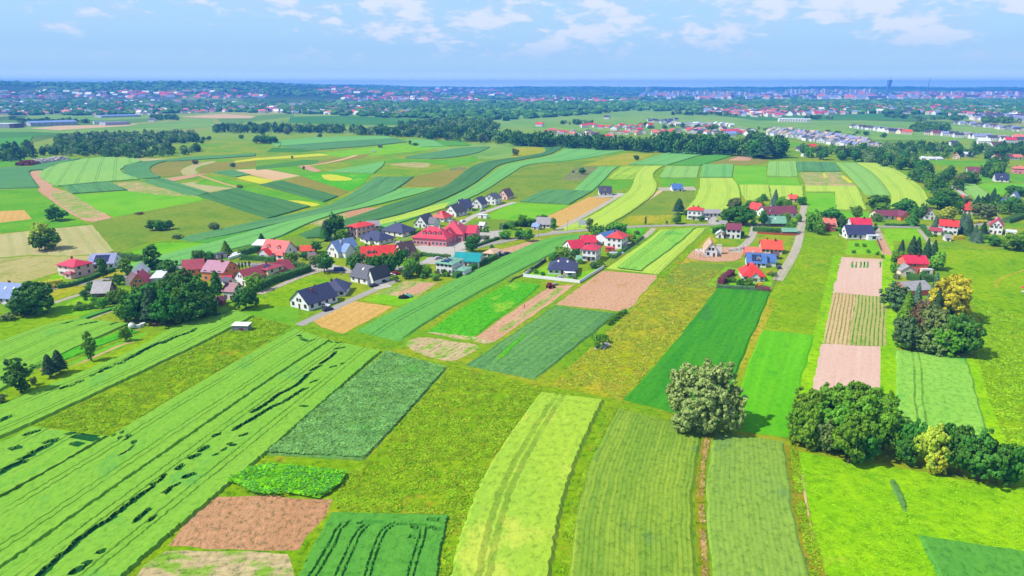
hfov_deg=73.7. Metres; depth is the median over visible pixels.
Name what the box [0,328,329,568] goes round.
wheat field
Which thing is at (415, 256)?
tree
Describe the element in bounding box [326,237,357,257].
house
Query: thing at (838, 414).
tree
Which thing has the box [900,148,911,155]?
tree
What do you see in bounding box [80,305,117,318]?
green strip
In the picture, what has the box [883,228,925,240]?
lawn
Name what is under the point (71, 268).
house
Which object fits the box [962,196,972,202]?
tree
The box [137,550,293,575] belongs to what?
sparse field
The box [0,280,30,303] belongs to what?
house
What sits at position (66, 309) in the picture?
lawn
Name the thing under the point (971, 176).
tree
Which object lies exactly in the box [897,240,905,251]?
spruce tree
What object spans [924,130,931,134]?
house
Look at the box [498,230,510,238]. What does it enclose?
tree
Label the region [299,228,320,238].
dark grain patch
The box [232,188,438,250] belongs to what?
farm track
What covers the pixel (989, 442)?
tree
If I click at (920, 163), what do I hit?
tree
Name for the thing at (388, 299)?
lawn
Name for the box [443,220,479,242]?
school wing
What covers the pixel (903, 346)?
tree
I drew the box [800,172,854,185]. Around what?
allotment field
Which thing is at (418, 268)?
tree
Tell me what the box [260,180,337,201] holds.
dark grain field
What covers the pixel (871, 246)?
lawn
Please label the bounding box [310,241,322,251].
tree
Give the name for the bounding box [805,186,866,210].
ripening field
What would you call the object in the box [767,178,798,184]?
bright meadow
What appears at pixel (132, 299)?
tree
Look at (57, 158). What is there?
spoil heap
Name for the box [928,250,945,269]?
tree
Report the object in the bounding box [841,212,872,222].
meadow
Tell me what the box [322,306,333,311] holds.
parked car
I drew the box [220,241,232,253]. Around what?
spruce tree
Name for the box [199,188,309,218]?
dark grain field
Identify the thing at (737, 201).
tree
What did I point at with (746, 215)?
tree
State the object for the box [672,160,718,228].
grass bank
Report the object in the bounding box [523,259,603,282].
garden wall
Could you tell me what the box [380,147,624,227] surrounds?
curved light strip
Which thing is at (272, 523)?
bare field
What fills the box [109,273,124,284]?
tree
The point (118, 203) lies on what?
bright meadow
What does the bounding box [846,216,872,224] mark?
house
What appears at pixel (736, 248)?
rubble bank
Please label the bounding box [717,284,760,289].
hedge
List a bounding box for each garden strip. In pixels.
[41,329,138,366]
[68,331,150,364]
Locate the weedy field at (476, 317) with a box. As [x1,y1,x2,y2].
[428,282,539,336]
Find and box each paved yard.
[309,263,350,272]
[422,250,466,263]
[594,193,624,197]
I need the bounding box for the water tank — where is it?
[128,322,134,328]
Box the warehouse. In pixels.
[99,121,130,125]
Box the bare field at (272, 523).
[169,496,332,550]
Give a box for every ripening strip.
[380,202,449,223]
[559,166,663,230]
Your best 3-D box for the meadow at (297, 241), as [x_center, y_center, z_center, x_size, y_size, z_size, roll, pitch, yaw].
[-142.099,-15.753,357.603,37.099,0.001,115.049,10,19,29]
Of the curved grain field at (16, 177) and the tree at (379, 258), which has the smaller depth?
the tree at (379, 258)
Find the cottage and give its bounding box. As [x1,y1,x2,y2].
[749,201,763,211]
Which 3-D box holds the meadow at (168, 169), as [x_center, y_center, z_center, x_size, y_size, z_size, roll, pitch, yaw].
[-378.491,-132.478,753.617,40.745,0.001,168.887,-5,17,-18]
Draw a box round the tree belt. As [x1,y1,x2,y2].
[733,139,1023,221]
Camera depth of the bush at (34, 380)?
204.52 m
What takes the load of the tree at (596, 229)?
on the ground at (226, 142)
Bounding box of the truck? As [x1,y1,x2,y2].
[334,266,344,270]
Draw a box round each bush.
[0,312,17,320]
[0,394,7,402]
[171,234,181,238]
[207,222,219,229]
[512,148,518,155]
[591,334,603,348]
[601,334,608,342]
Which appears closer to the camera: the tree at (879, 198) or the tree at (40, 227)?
the tree at (40, 227)
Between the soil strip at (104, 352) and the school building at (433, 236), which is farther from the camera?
the school building at (433, 236)
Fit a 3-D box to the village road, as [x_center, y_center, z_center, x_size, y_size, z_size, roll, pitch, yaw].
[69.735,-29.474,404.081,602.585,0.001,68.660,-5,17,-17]
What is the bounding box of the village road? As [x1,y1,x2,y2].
[45,218,1002,289]
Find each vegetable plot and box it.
[376,281,436,295]
[399,283,434,294]
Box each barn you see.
[90,281,117,296]
[182,258,205,274]
[454,252,484,267]
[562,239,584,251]
[761,216,786,226]
[869,209,909,220]
[896,280,930,294]
[960,152,974,156]
[991,154,1013,159]
[1012,154,1022,159]
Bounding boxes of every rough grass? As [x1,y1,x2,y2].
[299,329,692,425]
[698,433,710,575]
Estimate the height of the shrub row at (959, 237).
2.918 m
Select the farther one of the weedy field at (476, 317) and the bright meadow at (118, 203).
the bright meadow at (118, 203)
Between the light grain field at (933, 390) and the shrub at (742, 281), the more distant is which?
the shrub at (742, 281)
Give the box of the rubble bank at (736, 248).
[725,245,748,251]
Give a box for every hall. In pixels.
[0,123,13,127]
[25,120,77,125]
[252,239,265,249]
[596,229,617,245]
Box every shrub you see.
[78,303,88,310]
[79,290,87,295]
[87,302,94,308]
[90,297,97,301]
[401,269,410,278]
[629,233,634,240]
[735,278,746,284]
[745,278,753,284]
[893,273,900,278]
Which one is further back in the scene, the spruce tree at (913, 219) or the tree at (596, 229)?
the spruce tree at (913, 219)
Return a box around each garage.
[715,229,723,237]
[743,247,762,254]
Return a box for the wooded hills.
[0,80,1023,120]
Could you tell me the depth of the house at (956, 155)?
848.09 m
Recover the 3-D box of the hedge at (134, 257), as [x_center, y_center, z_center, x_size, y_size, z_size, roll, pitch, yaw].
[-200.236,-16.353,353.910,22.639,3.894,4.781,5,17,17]
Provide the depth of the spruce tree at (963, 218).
420.70 m
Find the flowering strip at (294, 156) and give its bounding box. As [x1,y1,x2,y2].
[235,154,327,161]
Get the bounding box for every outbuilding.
[299,245,314,254]
[483,248,501,256]
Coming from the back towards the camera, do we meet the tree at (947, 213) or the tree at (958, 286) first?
the tree at (947, 213)
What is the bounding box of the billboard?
[578,220,586,226]
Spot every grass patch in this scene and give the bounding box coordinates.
[391,162,429,167]
[622,215,672,223]
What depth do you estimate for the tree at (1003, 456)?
151.43 m
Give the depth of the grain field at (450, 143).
1072.08 m
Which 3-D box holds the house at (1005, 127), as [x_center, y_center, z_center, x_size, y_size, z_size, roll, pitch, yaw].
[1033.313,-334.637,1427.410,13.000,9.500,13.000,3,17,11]
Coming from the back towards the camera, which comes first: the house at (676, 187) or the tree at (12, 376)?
the house at (676, 187)
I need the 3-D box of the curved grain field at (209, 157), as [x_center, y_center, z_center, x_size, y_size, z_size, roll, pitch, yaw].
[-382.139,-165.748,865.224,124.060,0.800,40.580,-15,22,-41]
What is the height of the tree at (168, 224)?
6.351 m
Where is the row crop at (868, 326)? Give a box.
[849,294,886,345]
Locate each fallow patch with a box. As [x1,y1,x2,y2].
[310,213,345,225]
[345,207,377,217]
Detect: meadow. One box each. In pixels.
[0,159,29,166]
[0,189,86,232]
[0,313,78,339]
[0,323,176,402]
[35,317,286,435]
[75,191,202,216]
[92,199,265,252]
[114,181,198,196]
[133,456,365,575]
[150,160,191,176]
[151,236,328,275]
[195,176,254,187]
[198,160,255,173]
[238,187,327,206]
[240,306,298,325]
[253,274,334,323]
[256,160,319,169]
[267,148,317,151]
[268,166,318,175]
[285,176,348,195]
[316,153,371,163]
[320,143,446,156]
[343,369,538,575]
[373,156,479,165]
[403,170,465,186]
[431,143,539,158]
[466,219,514,230]
[483,161,595,201]
[488,203,568,219]
[513,147,545,157]
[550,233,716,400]
[582,153,652,165]
[597,180,630,189]
[617,190,694,223]
[659,179,694,187]
[664,261,741,290]
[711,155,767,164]
[733,166,766,184]
[764,233,846,333]
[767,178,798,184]
[788,142,806,146]
[798,451,1023,575]
[806,193,836,213]
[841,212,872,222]
[891,144,985,153]
[929,160,987,165]
[938,247,1023,447]
[975,183,1023,194]
[979,173,1023,182]
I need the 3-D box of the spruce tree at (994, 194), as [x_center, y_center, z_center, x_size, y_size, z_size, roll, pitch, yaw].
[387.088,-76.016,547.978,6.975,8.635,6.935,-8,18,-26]
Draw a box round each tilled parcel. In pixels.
[730,156,752,160]
[813,344,880,391]
[833,257,881,296]
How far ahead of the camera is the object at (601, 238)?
387.39 m
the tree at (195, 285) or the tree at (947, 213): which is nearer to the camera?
the tree at (195, 285)
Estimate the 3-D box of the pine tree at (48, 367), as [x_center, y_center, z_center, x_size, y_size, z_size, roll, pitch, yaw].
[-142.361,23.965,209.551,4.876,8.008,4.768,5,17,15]
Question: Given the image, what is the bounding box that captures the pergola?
[695,249,706,256]
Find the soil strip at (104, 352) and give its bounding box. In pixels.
[70,341,134,366]
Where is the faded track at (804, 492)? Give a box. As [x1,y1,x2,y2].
[801,474,814,541]
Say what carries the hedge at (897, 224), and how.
on the ground at (226, 142)
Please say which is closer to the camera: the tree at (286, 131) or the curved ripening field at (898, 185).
the curved ripening field at (898, 185)
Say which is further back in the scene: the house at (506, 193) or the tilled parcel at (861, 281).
the house at (506, 193)
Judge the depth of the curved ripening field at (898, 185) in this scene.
620.47 m
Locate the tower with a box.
[885,76,891,95]
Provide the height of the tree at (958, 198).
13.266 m
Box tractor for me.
[546,282,554,288]
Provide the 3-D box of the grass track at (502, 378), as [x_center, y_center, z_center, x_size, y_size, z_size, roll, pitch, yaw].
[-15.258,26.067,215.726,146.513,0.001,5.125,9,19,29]
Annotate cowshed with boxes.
[703,209,720,216]
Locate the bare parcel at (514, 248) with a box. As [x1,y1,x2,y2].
[498,239,540,256]
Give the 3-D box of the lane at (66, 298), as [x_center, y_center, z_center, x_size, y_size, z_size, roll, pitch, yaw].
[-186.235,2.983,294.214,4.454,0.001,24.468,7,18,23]
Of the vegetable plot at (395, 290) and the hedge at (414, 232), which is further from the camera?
the hedge at (414, 232)
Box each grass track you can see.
[301,329,670,418]
[880,234,898,397]
[966,357,1006,444]
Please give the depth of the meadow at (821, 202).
533.53 m
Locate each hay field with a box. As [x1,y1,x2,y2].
[0,225,113,257]
[0,256,88,282]
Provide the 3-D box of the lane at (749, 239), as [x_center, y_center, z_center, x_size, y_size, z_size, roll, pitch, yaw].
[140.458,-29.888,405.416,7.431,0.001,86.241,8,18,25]
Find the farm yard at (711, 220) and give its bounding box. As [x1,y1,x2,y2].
[705,217,719,223]
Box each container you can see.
[214,252,226,258]
[605,246,614,251]
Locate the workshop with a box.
[579,235,596,244]
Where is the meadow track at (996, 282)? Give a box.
[994,269,1023,287]
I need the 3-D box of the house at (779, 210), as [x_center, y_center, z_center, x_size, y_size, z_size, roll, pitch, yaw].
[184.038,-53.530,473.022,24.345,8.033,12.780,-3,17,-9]
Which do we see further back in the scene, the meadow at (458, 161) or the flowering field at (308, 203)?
the meadow at (458, 161)
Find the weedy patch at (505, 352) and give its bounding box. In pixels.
[496,333,525,358]
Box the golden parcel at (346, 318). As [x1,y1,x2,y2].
[313,301,391,333]
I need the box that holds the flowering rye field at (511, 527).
[450,392,603,575]
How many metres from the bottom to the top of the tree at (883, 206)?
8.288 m
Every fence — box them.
[604,237,645,266]
[716,276,776,290]
[757,231,796,235]
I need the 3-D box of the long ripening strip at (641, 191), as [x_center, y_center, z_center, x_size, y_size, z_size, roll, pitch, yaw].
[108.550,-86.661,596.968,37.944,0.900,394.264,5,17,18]
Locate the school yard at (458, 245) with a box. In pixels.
[415,230,501,253]
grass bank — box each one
[551,401,619,575]
[610,154,705,224]
[657,228,710,277]
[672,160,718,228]
[695,432,710,575]
[739,298,775,368]
[784,445,825,575]
[798,255,843,394]
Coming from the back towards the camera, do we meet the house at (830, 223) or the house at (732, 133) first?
the house at (732, 133)
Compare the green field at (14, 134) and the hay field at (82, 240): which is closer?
the hay field at (82, 240)
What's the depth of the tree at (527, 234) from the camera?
393.84 m
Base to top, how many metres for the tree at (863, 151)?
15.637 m
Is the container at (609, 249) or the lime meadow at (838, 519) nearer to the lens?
the lime meadow at (838, 519)
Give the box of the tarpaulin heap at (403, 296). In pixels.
[398,294,408,298]
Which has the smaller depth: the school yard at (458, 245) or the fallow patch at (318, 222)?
the school yard at (458, 245)
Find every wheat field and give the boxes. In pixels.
[0,307,254,438]
[0,318,128,391]
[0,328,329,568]
[0,340,380,575]
[0,426,108,497]
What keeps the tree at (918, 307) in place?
on the ground at (226, 142)
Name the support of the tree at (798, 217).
on the ground at (226, 142)
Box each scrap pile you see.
[134,322,144,327]
[149,322,162,326]
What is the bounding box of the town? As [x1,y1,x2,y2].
[0,86,1023,121]
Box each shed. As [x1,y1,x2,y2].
[231,322,251,330]
[307,252,318,259]
[366,220,380,229]
[478,222,486,228]
[575,255,582,263]
[780,228,797,233]
[942,234,952,240]
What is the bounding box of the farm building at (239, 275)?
[220,259,294,285]
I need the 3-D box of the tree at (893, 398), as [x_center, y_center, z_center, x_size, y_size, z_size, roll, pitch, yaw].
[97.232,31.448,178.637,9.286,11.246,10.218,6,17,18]
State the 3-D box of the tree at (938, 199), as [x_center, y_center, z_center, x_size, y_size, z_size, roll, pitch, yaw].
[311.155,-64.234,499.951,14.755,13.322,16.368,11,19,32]
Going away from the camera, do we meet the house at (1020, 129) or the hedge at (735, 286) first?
the hedge at (735, 286)
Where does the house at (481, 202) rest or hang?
on the ground at (226, 142)
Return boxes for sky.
[0,0,1023,87]
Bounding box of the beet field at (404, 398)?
[266,352,445,460]
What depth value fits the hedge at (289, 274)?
317.39 m
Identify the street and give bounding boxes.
[460,202,516,223]
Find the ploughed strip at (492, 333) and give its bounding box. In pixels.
[477,284,574,340]
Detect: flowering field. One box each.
[235,175,272,183]
[288,200,319,205]
[303,173,370,190]
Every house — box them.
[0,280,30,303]
[55,256,93,278]
[88,253,121,269]
[124,262,167,289]
[148,118,156,121]
[200,258,237,280]
[221,280,243,299]
[257,238,297,259]
[261,261,285,277]
[288,282,338,310]
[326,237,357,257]
[347,220,374,236]
[349,262,390,284]
[360,244,396,261]
[395,240,417,258]
[413,212,440,227]
[433,210,452,221]
[435,255,471,275]
[445,203,467,216]
[458,198,472,210]
[471,196,487,208]
[484,192,501,204]
[499,188,513,199]
[535,122,543,126]
[535,216,551,227]
[581,242,601,261]
[598,185,611,194]
[606,230,628,248]
[610,126,617,130]
[634,130,641,134]
[670,183,682,190]
[687,205,704,219]
[688,129,695,133]
[702,237,721,256]
[703,130,710,134]
[725,131,736,136]
[726,223,741,238]
[745,251,776,267]
[757,205,797,216]
[758,238,782,253]
[770,130,777,135]
[786,132,791,137]
[787,193,797,201]
[802,135,809,140]
[817,137,823,142]
[821,216,836,230]
[826,138,835,144]
[839,223,879,239]
[840,140,847,145]
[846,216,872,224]
[886,128,897,132]
[895,253,933,275]
[902,129,912,134]
[921,207,935,219]
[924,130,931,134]
[929,218,959,234]
[930,130,940,135]
[940,131,949,135]
[952,132,963,137]
[953,152,959,158]
[958,121,965,124]
[961,201,974,213]
[965,166,980,174]
[971,133,983,138]
[973,123,981,126]
[976,138,990,143]
[985,134,997,140]
[988,142,1002,145]
[989,216,1016,234]
[992,172,1009,181]
[1002,125,1010,129]
[1002,136,1016,142]
[1008,191,1020,198]
[1011,165,1023,173]
[1012,134,1023,136]
[1017,127,1023,131]
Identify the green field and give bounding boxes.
[0,132,68,137]
[0,137,32,148]
[623,288,770,423]
[722,113,968,119]
[733,330,814,437]
[918,535,1023,575]
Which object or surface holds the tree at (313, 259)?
on the ground at (226, 142)
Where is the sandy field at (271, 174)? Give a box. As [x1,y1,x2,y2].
[236,169,299,180]
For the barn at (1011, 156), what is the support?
on the ground at (226, 142)
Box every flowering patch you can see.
[321,174,351,180]
[841,175,851,182]
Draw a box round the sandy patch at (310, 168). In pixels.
[299,166,320,171]
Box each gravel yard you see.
[659,187,695,190]
[866,228,882,239]
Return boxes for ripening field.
[608,166,642,178]
[686,178,739,210]
[740,185,771,200]
[769,185,802,201]
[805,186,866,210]
[858,163,928,208]
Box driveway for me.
[368,282,391,288]
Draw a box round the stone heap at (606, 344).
[594,342,609,349]
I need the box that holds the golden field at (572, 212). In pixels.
[547,197,610,225]
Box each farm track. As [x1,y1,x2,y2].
[197,175,236,187]
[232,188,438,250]
[549,195,622,232]
[646,190,661,201]
[794,160,807,227]
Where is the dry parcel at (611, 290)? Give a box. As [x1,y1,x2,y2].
[556,271,656,310]
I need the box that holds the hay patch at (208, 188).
[181,182,230,191]
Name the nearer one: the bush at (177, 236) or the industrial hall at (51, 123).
the bush at (177, 236)
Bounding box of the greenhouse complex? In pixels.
[94,114,140,117]
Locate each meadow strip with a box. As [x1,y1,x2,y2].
[22,273,57,282]
[117,243,205,267]
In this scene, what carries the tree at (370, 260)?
on the ground at (226, 142)
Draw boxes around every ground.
[0,82,1023,575]
[31,124,134,129]
[38,187,110,221]
[51,190,102,218]
[180,114,254,117]
[450,167,466,169]
[625,228,646,240]
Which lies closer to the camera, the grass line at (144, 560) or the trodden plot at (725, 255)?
the grass line at (144, 560)
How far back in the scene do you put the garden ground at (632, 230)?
425.72 m
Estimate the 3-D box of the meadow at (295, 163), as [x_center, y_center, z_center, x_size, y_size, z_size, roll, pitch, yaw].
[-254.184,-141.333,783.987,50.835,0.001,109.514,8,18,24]
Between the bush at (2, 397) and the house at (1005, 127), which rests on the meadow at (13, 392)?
the bush at (2, 397)
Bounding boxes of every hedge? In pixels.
[38,278,63,284]
[56,267,115,288]
[109,251,143,261]
[237,246,259,254]
[238,254,276,261]
[256,264,311,290]
[291,261,310,267]
[411,229,423,234]
[420,252,450,257]
[452,253,497,278]
[465,236,499,250]
[508,273,522,282]
[524,258,545,272]
[607,235,643,258]
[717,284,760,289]
[885,223,909,225]
[906,271,935,281]
[920,224,931,236]
[973,219,987,223]
[1002,212,1023,222]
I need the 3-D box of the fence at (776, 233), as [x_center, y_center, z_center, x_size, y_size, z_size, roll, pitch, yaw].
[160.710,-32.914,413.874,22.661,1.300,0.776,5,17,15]
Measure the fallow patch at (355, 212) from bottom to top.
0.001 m
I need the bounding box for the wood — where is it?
[0,107,1023,161]
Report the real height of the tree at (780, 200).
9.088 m
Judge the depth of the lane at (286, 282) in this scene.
314.09 m
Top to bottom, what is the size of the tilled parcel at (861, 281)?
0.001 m
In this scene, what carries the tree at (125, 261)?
on the ground at (226, 142)
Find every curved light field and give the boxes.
[574,166,618,189]
[837,163,889,194]
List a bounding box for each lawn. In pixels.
[50,273,66,284]
[51,282,113,300]
[54,288,126,315]
[93,271,125,279]
[364,294,416,305]
[528,264,599,281]
[708,267,773,287]
[845,240,881,254]
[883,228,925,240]
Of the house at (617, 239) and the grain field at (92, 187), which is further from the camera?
the grain field at (92, 187)
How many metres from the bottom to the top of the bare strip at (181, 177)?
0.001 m
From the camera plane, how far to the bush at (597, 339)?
232.91 m
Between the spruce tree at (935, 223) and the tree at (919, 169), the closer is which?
the spruce tree at (935, 223)
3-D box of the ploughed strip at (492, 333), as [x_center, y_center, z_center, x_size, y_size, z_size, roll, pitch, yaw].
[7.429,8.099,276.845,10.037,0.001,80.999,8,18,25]
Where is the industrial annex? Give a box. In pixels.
[9,123,23,127]
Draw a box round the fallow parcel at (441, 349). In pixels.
[406,337,479,360]
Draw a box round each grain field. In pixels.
[0,166,39,188]
[24,158,80,171]
[39,157,141,185]
[62,182,127,193]
[123,159,168,178]
[142,178,208,195]
[162,153,255,160]
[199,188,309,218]
[212,169,249,176]
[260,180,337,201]
[271,141,280,147]
[279,135,392,145]
[282,138,405,149]
[299,512,448,575]
[327,161,384,173]
[405,139,444,146]
[405,146,489,158]
[434,140,468,145]
[466,306,615,379]
[520,189,592,204]
[569,407,701,575]
[628,152,703,164]
[659,166,699,177]
[672,154,736,165]
[700,164,733,177]
[706,431,809,575]
[767,161,797,176]
[796,161,840,171]
[895,349,986,434]
[959,183,989,198]
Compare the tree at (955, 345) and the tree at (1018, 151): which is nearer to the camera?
the tree at (955, 345)
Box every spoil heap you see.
[15,159,38,165]
[30,158,50,163]
[47,156,69,161]
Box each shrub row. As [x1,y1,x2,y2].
[717,269,734,284]
[752,226,780,232]
[755,285,769,291]
[951,235,965,239]
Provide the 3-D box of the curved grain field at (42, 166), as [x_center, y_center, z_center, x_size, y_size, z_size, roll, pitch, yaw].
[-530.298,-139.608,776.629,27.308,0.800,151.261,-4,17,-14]
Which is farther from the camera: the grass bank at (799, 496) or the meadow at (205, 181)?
the meadow at (205, 181)
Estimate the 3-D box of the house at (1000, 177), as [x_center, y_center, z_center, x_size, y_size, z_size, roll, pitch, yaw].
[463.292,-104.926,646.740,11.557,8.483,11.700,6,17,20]
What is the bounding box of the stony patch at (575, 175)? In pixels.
[562,167,597,179]
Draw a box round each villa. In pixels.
[547,257,578,276]
[738,262,765,281]
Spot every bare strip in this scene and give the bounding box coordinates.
[30,171,52,187]
[136,158,163,160]
[165,173,206,180]
[181,161,215,174]
[877,230,891,254]
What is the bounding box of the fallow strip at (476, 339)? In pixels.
[429,332,494,343]
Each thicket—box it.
[499,220,527,228]
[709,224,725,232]
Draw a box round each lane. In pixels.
[54,291,88,302]
[257,269,323,293]
[294,279,399,325]
[615,228,655,249]
[731,225,758,252]
[772,204,807,280]
[917,229,931,243]
[948,184,967,195]
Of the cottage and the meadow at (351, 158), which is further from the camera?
the meadow at (351, 158)
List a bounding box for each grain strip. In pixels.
[124,187,440,274]
[180,176,414,241]
[195,229,255,242]
[356,233,588,341]
[607,228,706,273]
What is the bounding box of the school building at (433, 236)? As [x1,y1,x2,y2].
[411,225,453,246]
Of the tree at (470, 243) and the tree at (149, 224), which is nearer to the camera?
the tree at (470, 243)
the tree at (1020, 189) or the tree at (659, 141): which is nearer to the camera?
the tree at (1020, 189)
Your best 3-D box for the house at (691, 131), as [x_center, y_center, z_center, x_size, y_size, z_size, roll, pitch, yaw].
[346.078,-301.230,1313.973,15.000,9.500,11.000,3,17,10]
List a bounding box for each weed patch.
[229,462,345,497]
[890,479,906,511]
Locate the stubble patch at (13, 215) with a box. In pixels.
[0,210,30,222]
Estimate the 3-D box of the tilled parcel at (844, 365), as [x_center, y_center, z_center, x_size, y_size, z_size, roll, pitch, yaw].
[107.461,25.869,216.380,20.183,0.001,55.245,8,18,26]
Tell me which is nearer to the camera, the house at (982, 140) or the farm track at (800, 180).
the farm track at (800, 180)
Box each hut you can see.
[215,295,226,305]
[531,223,541,229]
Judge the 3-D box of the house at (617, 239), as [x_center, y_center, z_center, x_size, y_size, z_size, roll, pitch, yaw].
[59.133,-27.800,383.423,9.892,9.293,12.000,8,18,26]
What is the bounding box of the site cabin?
[478,214,488,218]
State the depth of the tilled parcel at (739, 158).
842.65 m
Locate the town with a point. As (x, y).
(764, 111)
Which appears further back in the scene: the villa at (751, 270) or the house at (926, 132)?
the house at (926, 132)
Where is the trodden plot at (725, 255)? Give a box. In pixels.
[686,247,743,261]
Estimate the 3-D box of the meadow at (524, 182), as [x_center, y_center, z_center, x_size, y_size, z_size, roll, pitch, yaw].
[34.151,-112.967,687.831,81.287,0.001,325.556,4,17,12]
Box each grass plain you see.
[0,118,213,133]
[24,114,148,119]
[288,116,420,124]
[494,109,1023,139]
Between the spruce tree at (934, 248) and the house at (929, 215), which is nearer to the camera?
the spruce tree at (934, 248)
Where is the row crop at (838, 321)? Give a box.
[823,293,855,344]
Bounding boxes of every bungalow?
[329,278,351,296]
[359,228,395,244]
[380,222,417,236]
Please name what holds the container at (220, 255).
on the ground at (226, 142)
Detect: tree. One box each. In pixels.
[0,141,11,148]
[0,357,32,392]
[2,148,12,154]
[5,281,53,314]
[8,301,26,314]
[20,140,33,153]
[27,222,58,248]
[28,232,50,250]
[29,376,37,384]
[38,146,47,155]
[40,354,58,377]
[43,227,61,249]
[44,204,68,220]
[52,350,67,372]
[53,138,64,142]
[75,142,88,152]
[80,330,96,360]
[82,280,104,292]
[91,137,103,145]
[95,257,108,277]
[95,297,108,307]
[100,145,108,152]
[103,291,115,302]
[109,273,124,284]
[109,288,128,303]
[112,301,132,321]
[117,257,132,274]
[117,325,132,340]
[119,144,130,151]
[119,290,142,319]
[131,281,157,310]
[132,141,143,147]
[139,286,158,322]
[141,244,162,269]
[144,220,155,229]
[148,285,187,323]
[152,220,166,230]
[155,259,177,272]
[155,278,177,297]
[156,299,169,324]
[162,141,171,148]
[162,220,174,228]
[164,267,198,290]
[168,285,206,320]
[170,286,184,323]
[180,273,215,301]
[191,250,206,260]
[194,291,219,316]
[203,251,216,261]
[209,270,223,296]
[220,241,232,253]
[232,285,258,308]
[243,272,265,290]
[257,126,266,134]
[257,134,267,142]
[265,136,275,142]
[284,128,289,133]
[284,252,297,261]
[298,252,307,259]
[308,255,318,266]
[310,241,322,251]
[316,251,334,272]
[319,220,332,235]
[319,228,330,240]
[326,212,344,235]
[336,229,347,238]
[345,255,361,269]
[352,251,365,263]
[355,243,368,252]
[364,255,380,265]
[374,252,389,266]
[382,252,396,271]
[393,247,404,266]
[401,249,407,260]
[403,257,415,276]
[409,251,419,261]
[414,261,421,274]
[420,265,431,276]
[427,129,436,139]
[429,273,439,278]
[434,128,442,137]
[464,233,480,251]
[475,128,484,133]
[476,133,485,142]
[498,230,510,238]
[507,220,515,228]
[514,228,523,238]
[516,214,526,226]
[519,228,534,239]
[525,218,535,226]
[548,252,557,261]
[550,218,556,229]
[555,246,571,258]
[571,248,579,255]
[578,167,585,173]
[585,218,592,231]
[589,261,596,268]
[590,223,604,234]
[594,259,604,266]
[607,221,627,232]
[652,131,671,151]
[660,131,679,151]
[665,357,748,434]
[666,130,683,139]
[672,198,684,213]
[672,214,681,222]
[680,133,696,145]
[690,131,704,139]
[696,134,714,153]
[707,135,718,151]
[713,130,729,150]
[719,137,737,154]
[720,206,737,222]
[726,197,741,208]
[733,204,755,224]
[743,134,752,144]
[746,130,765,135]
[747,138,763,157]
[753,132,763,141]
[755,135,775,158]
[758,209,767,225]
[761,194,768,199]
[769,189,778,205]
[770,134,789,157]
[775,196,785,205]
[782,199,792,205]
[782,213,790,221]
[785,220,797,227]
[785,401,821,444]
[791,386,828,417]
[795,213,802,221]
[796,196,806,204]
[796,416,819,450]
[799,143,807,152]
[804,144,816,157]
[805,208,822,231]
[813,220,825,234]
[813,382,855,409]
[815,144,825,154]
[815,401,855,445]
[816,146,829,159]
[817,419,835,452]
[821,207,846,220]
[827,144,836,153]
[830,408,876,463]
[831,380,879,409]
[835,145,849,155]
[836,151,846,159]
[837,215,847,227]
[842,395,887,442]
[849,205,862,217]
[851,148,861,161]
[852,431,881,463]
[858,149,868,160]
[865,194,890,208]
[866,146,876,151]
[868,386,903,418]
[874,202,890,209]
[874,399,905,449]
[878,281,913,309]
[883,153,891,159]
[889,148,900,154]
[890,250,907,261]
[890,262,900,271]
[891,198,918,213]
[891,316,921,347]
[892,290,913,323]
[895,156,909,169]
[895,432,922,464]
[896,418,927,459]
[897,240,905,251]
[898,339,914,348]
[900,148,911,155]
[901,150,911,158]
[905,203,919,226]
[906,236,917,254]
[909,299,930,329]
[911,337,921,348]
[913,160,925,167]
[913,166,922,174]
[913,282,922,307]
[913,423,951,470]
[915,331,949,356]
[916,237,922,254]
[918,203,927,218]
[919,303,951,341]
[921,238,931,258]
[924,175,937,189]
[924,273,939,302]
[924,447,948,474]
[925,191,948,208]
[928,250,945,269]
[928,274,972,318]
[929,326,966,357]
[930,215,938,226]
[931,240,938,255]
[932,287,942,307]
[933,188,963,202]
[936,206,957,218]
[940,422,957,454]
[941,312,987,354]
[941,424,983,474]
[944,166,957,177]
[947,293,954,314]
[953,146,962,154]
[953,173,968,182]
[958,211,965,231]
[958,215,969,232]
[959,428,1007,480]
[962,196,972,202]
[963,170,975,183]
[963,219,973,236]
[968,203,1000,219]
[968,225,978,240]
[971,229,984,243]
[972,171,979,181]
[973,195,979,203]
[978,222,989,234]
[980,164,992,176]
[982,443,1018,486]
[984,151,992,158]
[985,146,996,157]
[987,156,999,163]
[987,236,1002,245]
[988,169,1000,177]
[990,188,996,197]
[993,161,1005,172]
[996,147,1006,156]
[997,196,1021,211]
[1000,231,1023,250]
[1002,443,1023,484]
[1004,185,1016,190]
[1011,201,1023,213]
[1012,149,1021,153]
[1014,146,1023,154]
[1014,186,1023,195]
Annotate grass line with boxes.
[126,354,381,575]
[497,288,563,331]
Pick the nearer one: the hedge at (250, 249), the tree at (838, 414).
the tree at (838, 414)
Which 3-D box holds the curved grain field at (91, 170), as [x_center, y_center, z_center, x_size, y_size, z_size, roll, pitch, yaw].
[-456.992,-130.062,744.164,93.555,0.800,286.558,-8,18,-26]
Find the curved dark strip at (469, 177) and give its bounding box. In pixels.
[313,147,562,229]
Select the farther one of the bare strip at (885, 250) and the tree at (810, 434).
the bare strip at (885, 250)
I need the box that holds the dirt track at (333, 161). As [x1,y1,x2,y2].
[303,155,356,165]
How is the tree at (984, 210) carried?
on the ground at (226, 142)

